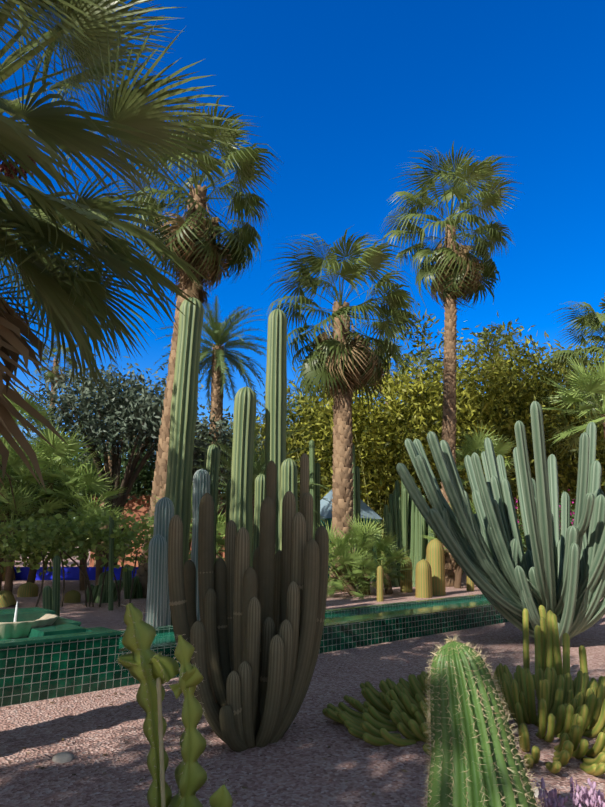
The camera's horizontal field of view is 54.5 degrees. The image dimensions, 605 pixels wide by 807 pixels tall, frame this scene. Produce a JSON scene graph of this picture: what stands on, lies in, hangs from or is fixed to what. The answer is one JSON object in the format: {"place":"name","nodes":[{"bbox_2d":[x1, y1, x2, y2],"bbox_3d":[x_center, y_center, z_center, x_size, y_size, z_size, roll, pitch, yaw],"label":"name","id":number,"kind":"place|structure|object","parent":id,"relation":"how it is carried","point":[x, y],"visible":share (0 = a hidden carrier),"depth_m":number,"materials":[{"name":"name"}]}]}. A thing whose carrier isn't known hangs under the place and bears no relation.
{"place":"outdoors","nodes":[
{"label":"outdoors","id":0,"kind":"place"},
{"bbox_2d":[34,339,78,412],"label":"palm","id":1,"kind":"object","parent":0,"point":[47,373],"depth_m":61.92,"materials":[{"name":"green plant"}]},
{"bbox_2d":[45,367,65,388],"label":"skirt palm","id":2,"kind":"object","parent":1,"relation":"attached to","point":[57,376],"visible":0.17,"depth_m":61.50,"materials":[{"name":"green plant"}]},
{"bbox_2d":[67,371,145,566],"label":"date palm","id":3,"kind":"object","parent":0,"point":[110,463],"depth_m":41.67,"materials":[{"name":"green plant"}]},
{"bbox_2d":[132,398,297,514],"bbox_3d":[-5.226,4.747,34.465,10.499,10.433,8.916,0,-14,-1],"label":"olive tree","id":4,"kind":"object","parent":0,"point":[223,439],"depth_m":34.41,"materials":[{"name":"green plant"}]},
{"bbox_2d":[191,409,331,551],"bbox_3d":[-1.840,3.960,23.973,6.490,6.888,7.140,-6,-15,22],"label":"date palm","id":5,"kind":"object","parent":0,"point":[258,466],"depth_m":23.79,"materials":[{"name":"green plant"}]},
{"bbox_2d":[0,547,604,806],"bbox_3d":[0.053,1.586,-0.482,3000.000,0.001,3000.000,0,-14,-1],"label":"ground","id":6,"kind":"structure","parent":0,"point":[292,767],"depth_m":5.00,"materials":[{"name":"beige gravel"}]},
{"bbox_2d":[0,566,80,606],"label":"cactus golden barrels","id":7,"kind":"object","parent":6,"relation":"on","point":[27,589],"visible":0.71,"depth_m":17.49,"materials":[{"name":"green plant"}]},
{"bbox_2d":[0,384,143,591],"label":"fan palm clump","id":8,"kind":"object","parent":6,"relation":"on","point":[84,479],"depth_m":22.15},
{"bbox_2d":[14,567,137,579],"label":"blue wall","id":9,"kind":"structure","parent":6,"relation":"on","point":[73,574],"depth_m":28.94,"materials":[{"name":"blue paint"}]},
{"bbox_2d":[42,515,144,616],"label":"dark cactus columns","id":10,"kind":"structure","parent":6,"relation":"on","point":[50,598],"depth_m":15.77,"materials":[{"name":"green plant"}]},
{"bbox_2d":[0,501,190,606],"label":"trees","id":11,"kind":"object","parent":6,"relation":"on","point":[32,542],"depth_m":16.35,"materials":[{"name":"green plant"}]},
{"bbox_2d":[15,344,210,566],"bbox_3d":[-10.307,2.935,30.966,10.714,12.290,8.913,0,-14,-1],"label":"olive tree","id":12,"kind":"object","parent":6,"relation":"on","point":[127,400],"depth_m":30.11,"materials":[{"name":"green plant"}]},
{"bbox_2d":[0,406,260,566],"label":"trees","id":13,"kind":"object","parent":6,"relation":"on","point":[145,477],"depth_m":45.43,"materials":[{"name":"green plant"}]},
{"bbox_2d":[89,495,225,566],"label":"terracotta building","id":14,"kind":"structure","parent":6,"relation":"on","point":[133,505],"depth_m":46.05,"materials":[{"name":"orange paint"}]},
{"bbox_2d":[156,677,165,806],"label":"bamboo stake","id":15,"kind":"object","parent":6,"relation":"on","point":[160,736],"visible":1,"depth_m":3.24,"materials":[{"name":"wood"}]},
{"bbox_2d":[118,603,232,806],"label":"cactus","id":16,"kind":"object","parent":6,"relation":"on","point":[193,778],"visible":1,"depth_m":3.32,"materials":[{"name":"green plant"}]},
{"bbox_2d":[116,602,235,806],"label":"cactus spines","id":17,"kind":"object","parent":16,"relation":"attached to","point":[162,714],"visible":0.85,"depth_m":3.32},
{"bbox_2d":[145,469,209,626],"bbox_3d":[-2.604,2.988,12.270,0.575,3.382,1.591,-9,-16,32],"label":"columnar cactus","id":18,"kind":"object","parent":6,"relation":"on","point":[158,611],"visible":0.71,"depth_m":11.71,"materials":[{"name":"green plant"}]},
{"bbox_2d":[106,95,281,597],"bbox_3d":[-4.344,-2.521,21.989,7.402,18.623,7.326,0,-14,-1],"label":"palm","id":19,"kind":"object","parent":6,"relation":"on","point":[238,242],"depth_m":22.29,"materials":[{"name":"green plant"}]},
{"bbox_2d":[153,204,231,306],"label":"dead palm fronds","id":20,"kind":"object","parent":19,"relation":"attached to","point":[190,287],"visible":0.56,"depth_m":22.34,"materials":[{"name":"brown plant"}]},
{"bbox_2d":[152,294,266,553],"bbox_3d":[-5.371,1.543,35.636,8.088,17.070,8.320,0,-14,-1],"label":"date palm","id":21,"kind":"object","parent":6,"relation":"on","point":[217,333],"depth_m":36.04,"materials":[{"name":"green plant"}]},
{"bbox_2d":[165,297,297,624],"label":"tall cactus columns","id":22,"kind":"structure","parent":6,"relation":"on","point":[183,416],"depth_m":13.27,"materials":[{"name":"green plant"}]},
{"bbox_2d":[168,453,328,751],"bbox_3d":[-0.505,1.730,5.585,1.532,2.733,1.352,0,-14,-1],"label":"grey cactus clump","id":23,"kind":"object","parent":6,"relation":"on","point":[253,635],"visible":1,"depth_m":5.38,"materials":[{"name":"plant"}]},
{"bbox_2d":[0,594,508,706],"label":"pool","id":24,"kind":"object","parent":6,"relation":"on","point":[60,657],"visible":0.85,"depth_m":7.31,"materials":[{"name":"teal tile"}]},
{"bbox_2d":[0,614,57,638],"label":"fountain bowl","id":25,"kind":"object","parent":24,"relation":"on","point":[11,630],"visible":0.48,"depth_m":7.29,"materials":[{"name":"stone"}]},
{"bbox_2d":[14,601,17,621],"bbox_3d":[-3.742,2.744,7.667,0.035,0.302,0.040,0,-14,-1],"label":"fountain jet","id":26,"kind":"object","parent":25,"relation":"on","point":[15,615],"visible":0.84,"depth_m":7.66,"materials":[{"name":"white liquid"}]},
{"bbox_2d":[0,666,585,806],"bbox_3d":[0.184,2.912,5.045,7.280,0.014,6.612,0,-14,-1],"label":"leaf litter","id":27,"kind":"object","parent":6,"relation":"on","point":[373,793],"visible":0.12,"depth_m":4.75,"materials":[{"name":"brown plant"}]},
{"bbox_2d":[52,752,546,797],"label":"garden stones","id":28,"kind":"object","parent":6,"relation":"on","point":[62,757],"visible":0.67,"depth_m":4.62,"materials":[{"name":"grey stone"}]},
{"bbox_2d":[264,224,425,591],"bbox_3d":[1.668,-0.189,23.457,6.901,14.716,7.045,0,-14,-1],"label":"palm","id":29,"kind":"object","parent":6,"relation":"on","point":[373,258],"depth_m":23.26,"materials":[{"name":"green plant"}]},
{"bbox_2d":[310,319,383,403],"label":"dead palm fronds","id":30,"kind":"object","parent":29,"relation":"attached to","point":[354,382],"visible":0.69,"depth_m":23.28,"materials":[{"name":"plant"}]},
{"bbox_2d":[320,490,381,581],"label":"pavilion","id":31,"kind":"structure","parent":6,"relation":"on","point":[326,510],"depth_m":28.22,"materials":[{"name":"teal"}]},
{"bbox_2d":[309,440,435,586],"bbox_3d":[2.770,4.668,25.018,5.599,6.194,1.992,3,-14,-14],"label":"cactus","id":32,"kind":"object","parent":6,"relation":"on","point":[412,528],"visible":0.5,"depth_m":24.84,"materials":[{"name":"green plant"}]},
{"bbox_2d":[144,354,604,599],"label":"fan palm","id":33,"kind":"object","parent":6,"relation":"on","point":[582,382],"depth_m":20.75,"materials":[{"name":"green plant"}]},
{"bbox_2d":[226,302,604,571],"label":"bamboo leaves","id":34,"kind":"object","parent":6,"relation":"on","point":[505,386],"visible":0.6,"depth_m":35.63,"materials":[{"name":"green plant"}]},
{"bbox_2d":[377,539,473,601],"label":"golden cactus columns","id":35,"kind":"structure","parent":6,"relation":"on","point":[430,577],"depth_m":20.03,"materials":[{"name":"yellow plant"}]},
{"bbox_2d":[261,328,597,574],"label":"bamboo stalks","id":36,"kind":"object","parent":6,"relation":"on","point":[438,439],"visible":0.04,"depth_m":36.33,"materials":[{"name":"green plant"}]},
{"bbox_2d":[378,141,520,586],"bbox_3d":[7.010,-2.236,26.932,7.042,20.368,7.632,0,-14,-1],"label":"palm","id":37,"kind":"object","parent":6,"relation":"on","point":[472,175],"depth_m":27.10,"materials":[{"name":"green plant"}]},
{"bbox_2d":[430,234,483,307],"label":"dead palm fronds","id":38,"kind":"object","parent":37,"relation":"attached to","point":[463,250],"visible":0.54,"depth_m":27.49,"materials":[{"name":"plant"}]},
{"bbox_2d":[322,605,604,775],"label":"cactus clump","id":39,"kind":"object","parent":6,"relation":"on","point":[574,710],"visible":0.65,"depth_m":5.54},
{"bbox_2d":[427,641,536,806],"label":"barrel cactus","id":40,"kind":"object","parent":6,"relation":"on","point":[490,788],"visible":0.94,"depth_m":2.77,"materials":[{"name":"green plant"}]},
{"bbox_2d":[419,634,543,806],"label":"cactus spines","id":41,"kind":"object","parent":40,"relation":"attached to","point":[448,640],"visible":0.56,"depth_m":2.83},
{"bbox_2d":[396,401,604,645],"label":"columnar cactus","id":42,"kind":"object","parent":6,"relation":"on","point":[562,577],"visible":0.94,"depth_m":9.82,"materials":[{"name":"green plant"}]},
{"bbox_2d":[514,489,574,553],"bbox_3d":[10.371,5.334,22.632,8.328,4.190,4.680,0,-14,-1],"label":"bougainvillea plant","id":43,"kind":"object","parent":6,"relation":"on","point":[524,544],"depth_m":22.53,"materials":[{"name":"green plant"}]},
{"bbox_2d":[531,777,604,806],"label":"purple flowers","id":44,"kind":"object","parent":6,"relation":"on","point":[592,796],"visible":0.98,"depth_m":3.45,"materials":[{"name":"purple plant"}]},
{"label":"date palm trunk","id":45,"kind":"object","parent":6,"relation":"on","visible":0},
{"bbox_2d":[263,380,327,428],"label":"tree","id":46,"kind":"object","parent":45,"relation":"attached to","point":[294,405],"visible":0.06,"depth_m":50.64,"materials":[{"name":"green plant"}]},
{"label":"date palm trunk","id":47,"kind":"object","parent":6,"relation":"on","visible":0},
{"bbox_2d":[256,392,298,447],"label":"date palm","id":48,"kind":"object","parent":47,"relation":"attached to","point":[263,414],"visible":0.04,"depth_m":54.43,"materials":[{"name":"green plant"}]},
{"bbox_3d":[-3.316,0.012,4.909,0.865,5.708,0.865,0,-14,-1],"label":"palm trunk","id":49,"kind":"object","parent":6,"relation":"on","visible":0},
{"bbox_2d":[0,283,67,515],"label":"dead palm fronds","id":50,"kind":"object","parent":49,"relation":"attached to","point":[14,343],"visible":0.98,"depth_m":4.93,"materials":[{"name":"plant"}]},
{"bbox_2d":[0,0,241,398],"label":"palm","id":51,"kind":"object","parent":49,"relation":"attached to","point":[64,294],"visible":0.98,"depth_m":5.25,"materials":[{"name":"green plant"}]},
{"bbox_2d":[0,152,36,178],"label":"palm dates","id":52,"kind":"object","parent":51,"relation":"attached to","point":[3,166],"visible":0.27,"depth_m":4.79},
{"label":"palm trunk","id":53,"kind":"object","parent":6,"relation":"on","visible":0},
{"bbox_2d":[538,293,604,430],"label":"palm","id":54,"kind":"object","parent":53,"relation":"attached to","point":[593,320],"visible":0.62,"depth_m":30.03,"materials":[{"name":"green plant"}]},
{"bbox_2d":[0,0,604,538],"label":"sky","id":55,"kind":"structure","parent":0,"point":[341,92],"materials":[{"name":"blue"}]},
{"bbox_2d":[373,338,411,404],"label":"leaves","id":56,"kind":"object","parent":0,"point":[400,349],"depth_m":56.65,"materials":[{"name":"green plant"}]},
{"bbox_2d":[393,345,443,386],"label":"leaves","id":57,"kind":"object","parent":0,"point":[406,364],"depth_m":57.78,"materials":[{"name":"green plant"}]},
{"bbox_2d":[471,327,517,368],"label":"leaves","id":58,"kind":"object","parent":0,"point":[500,330],"depth_m":59.77,"materials":[{"name":"green plant"}]}
]}

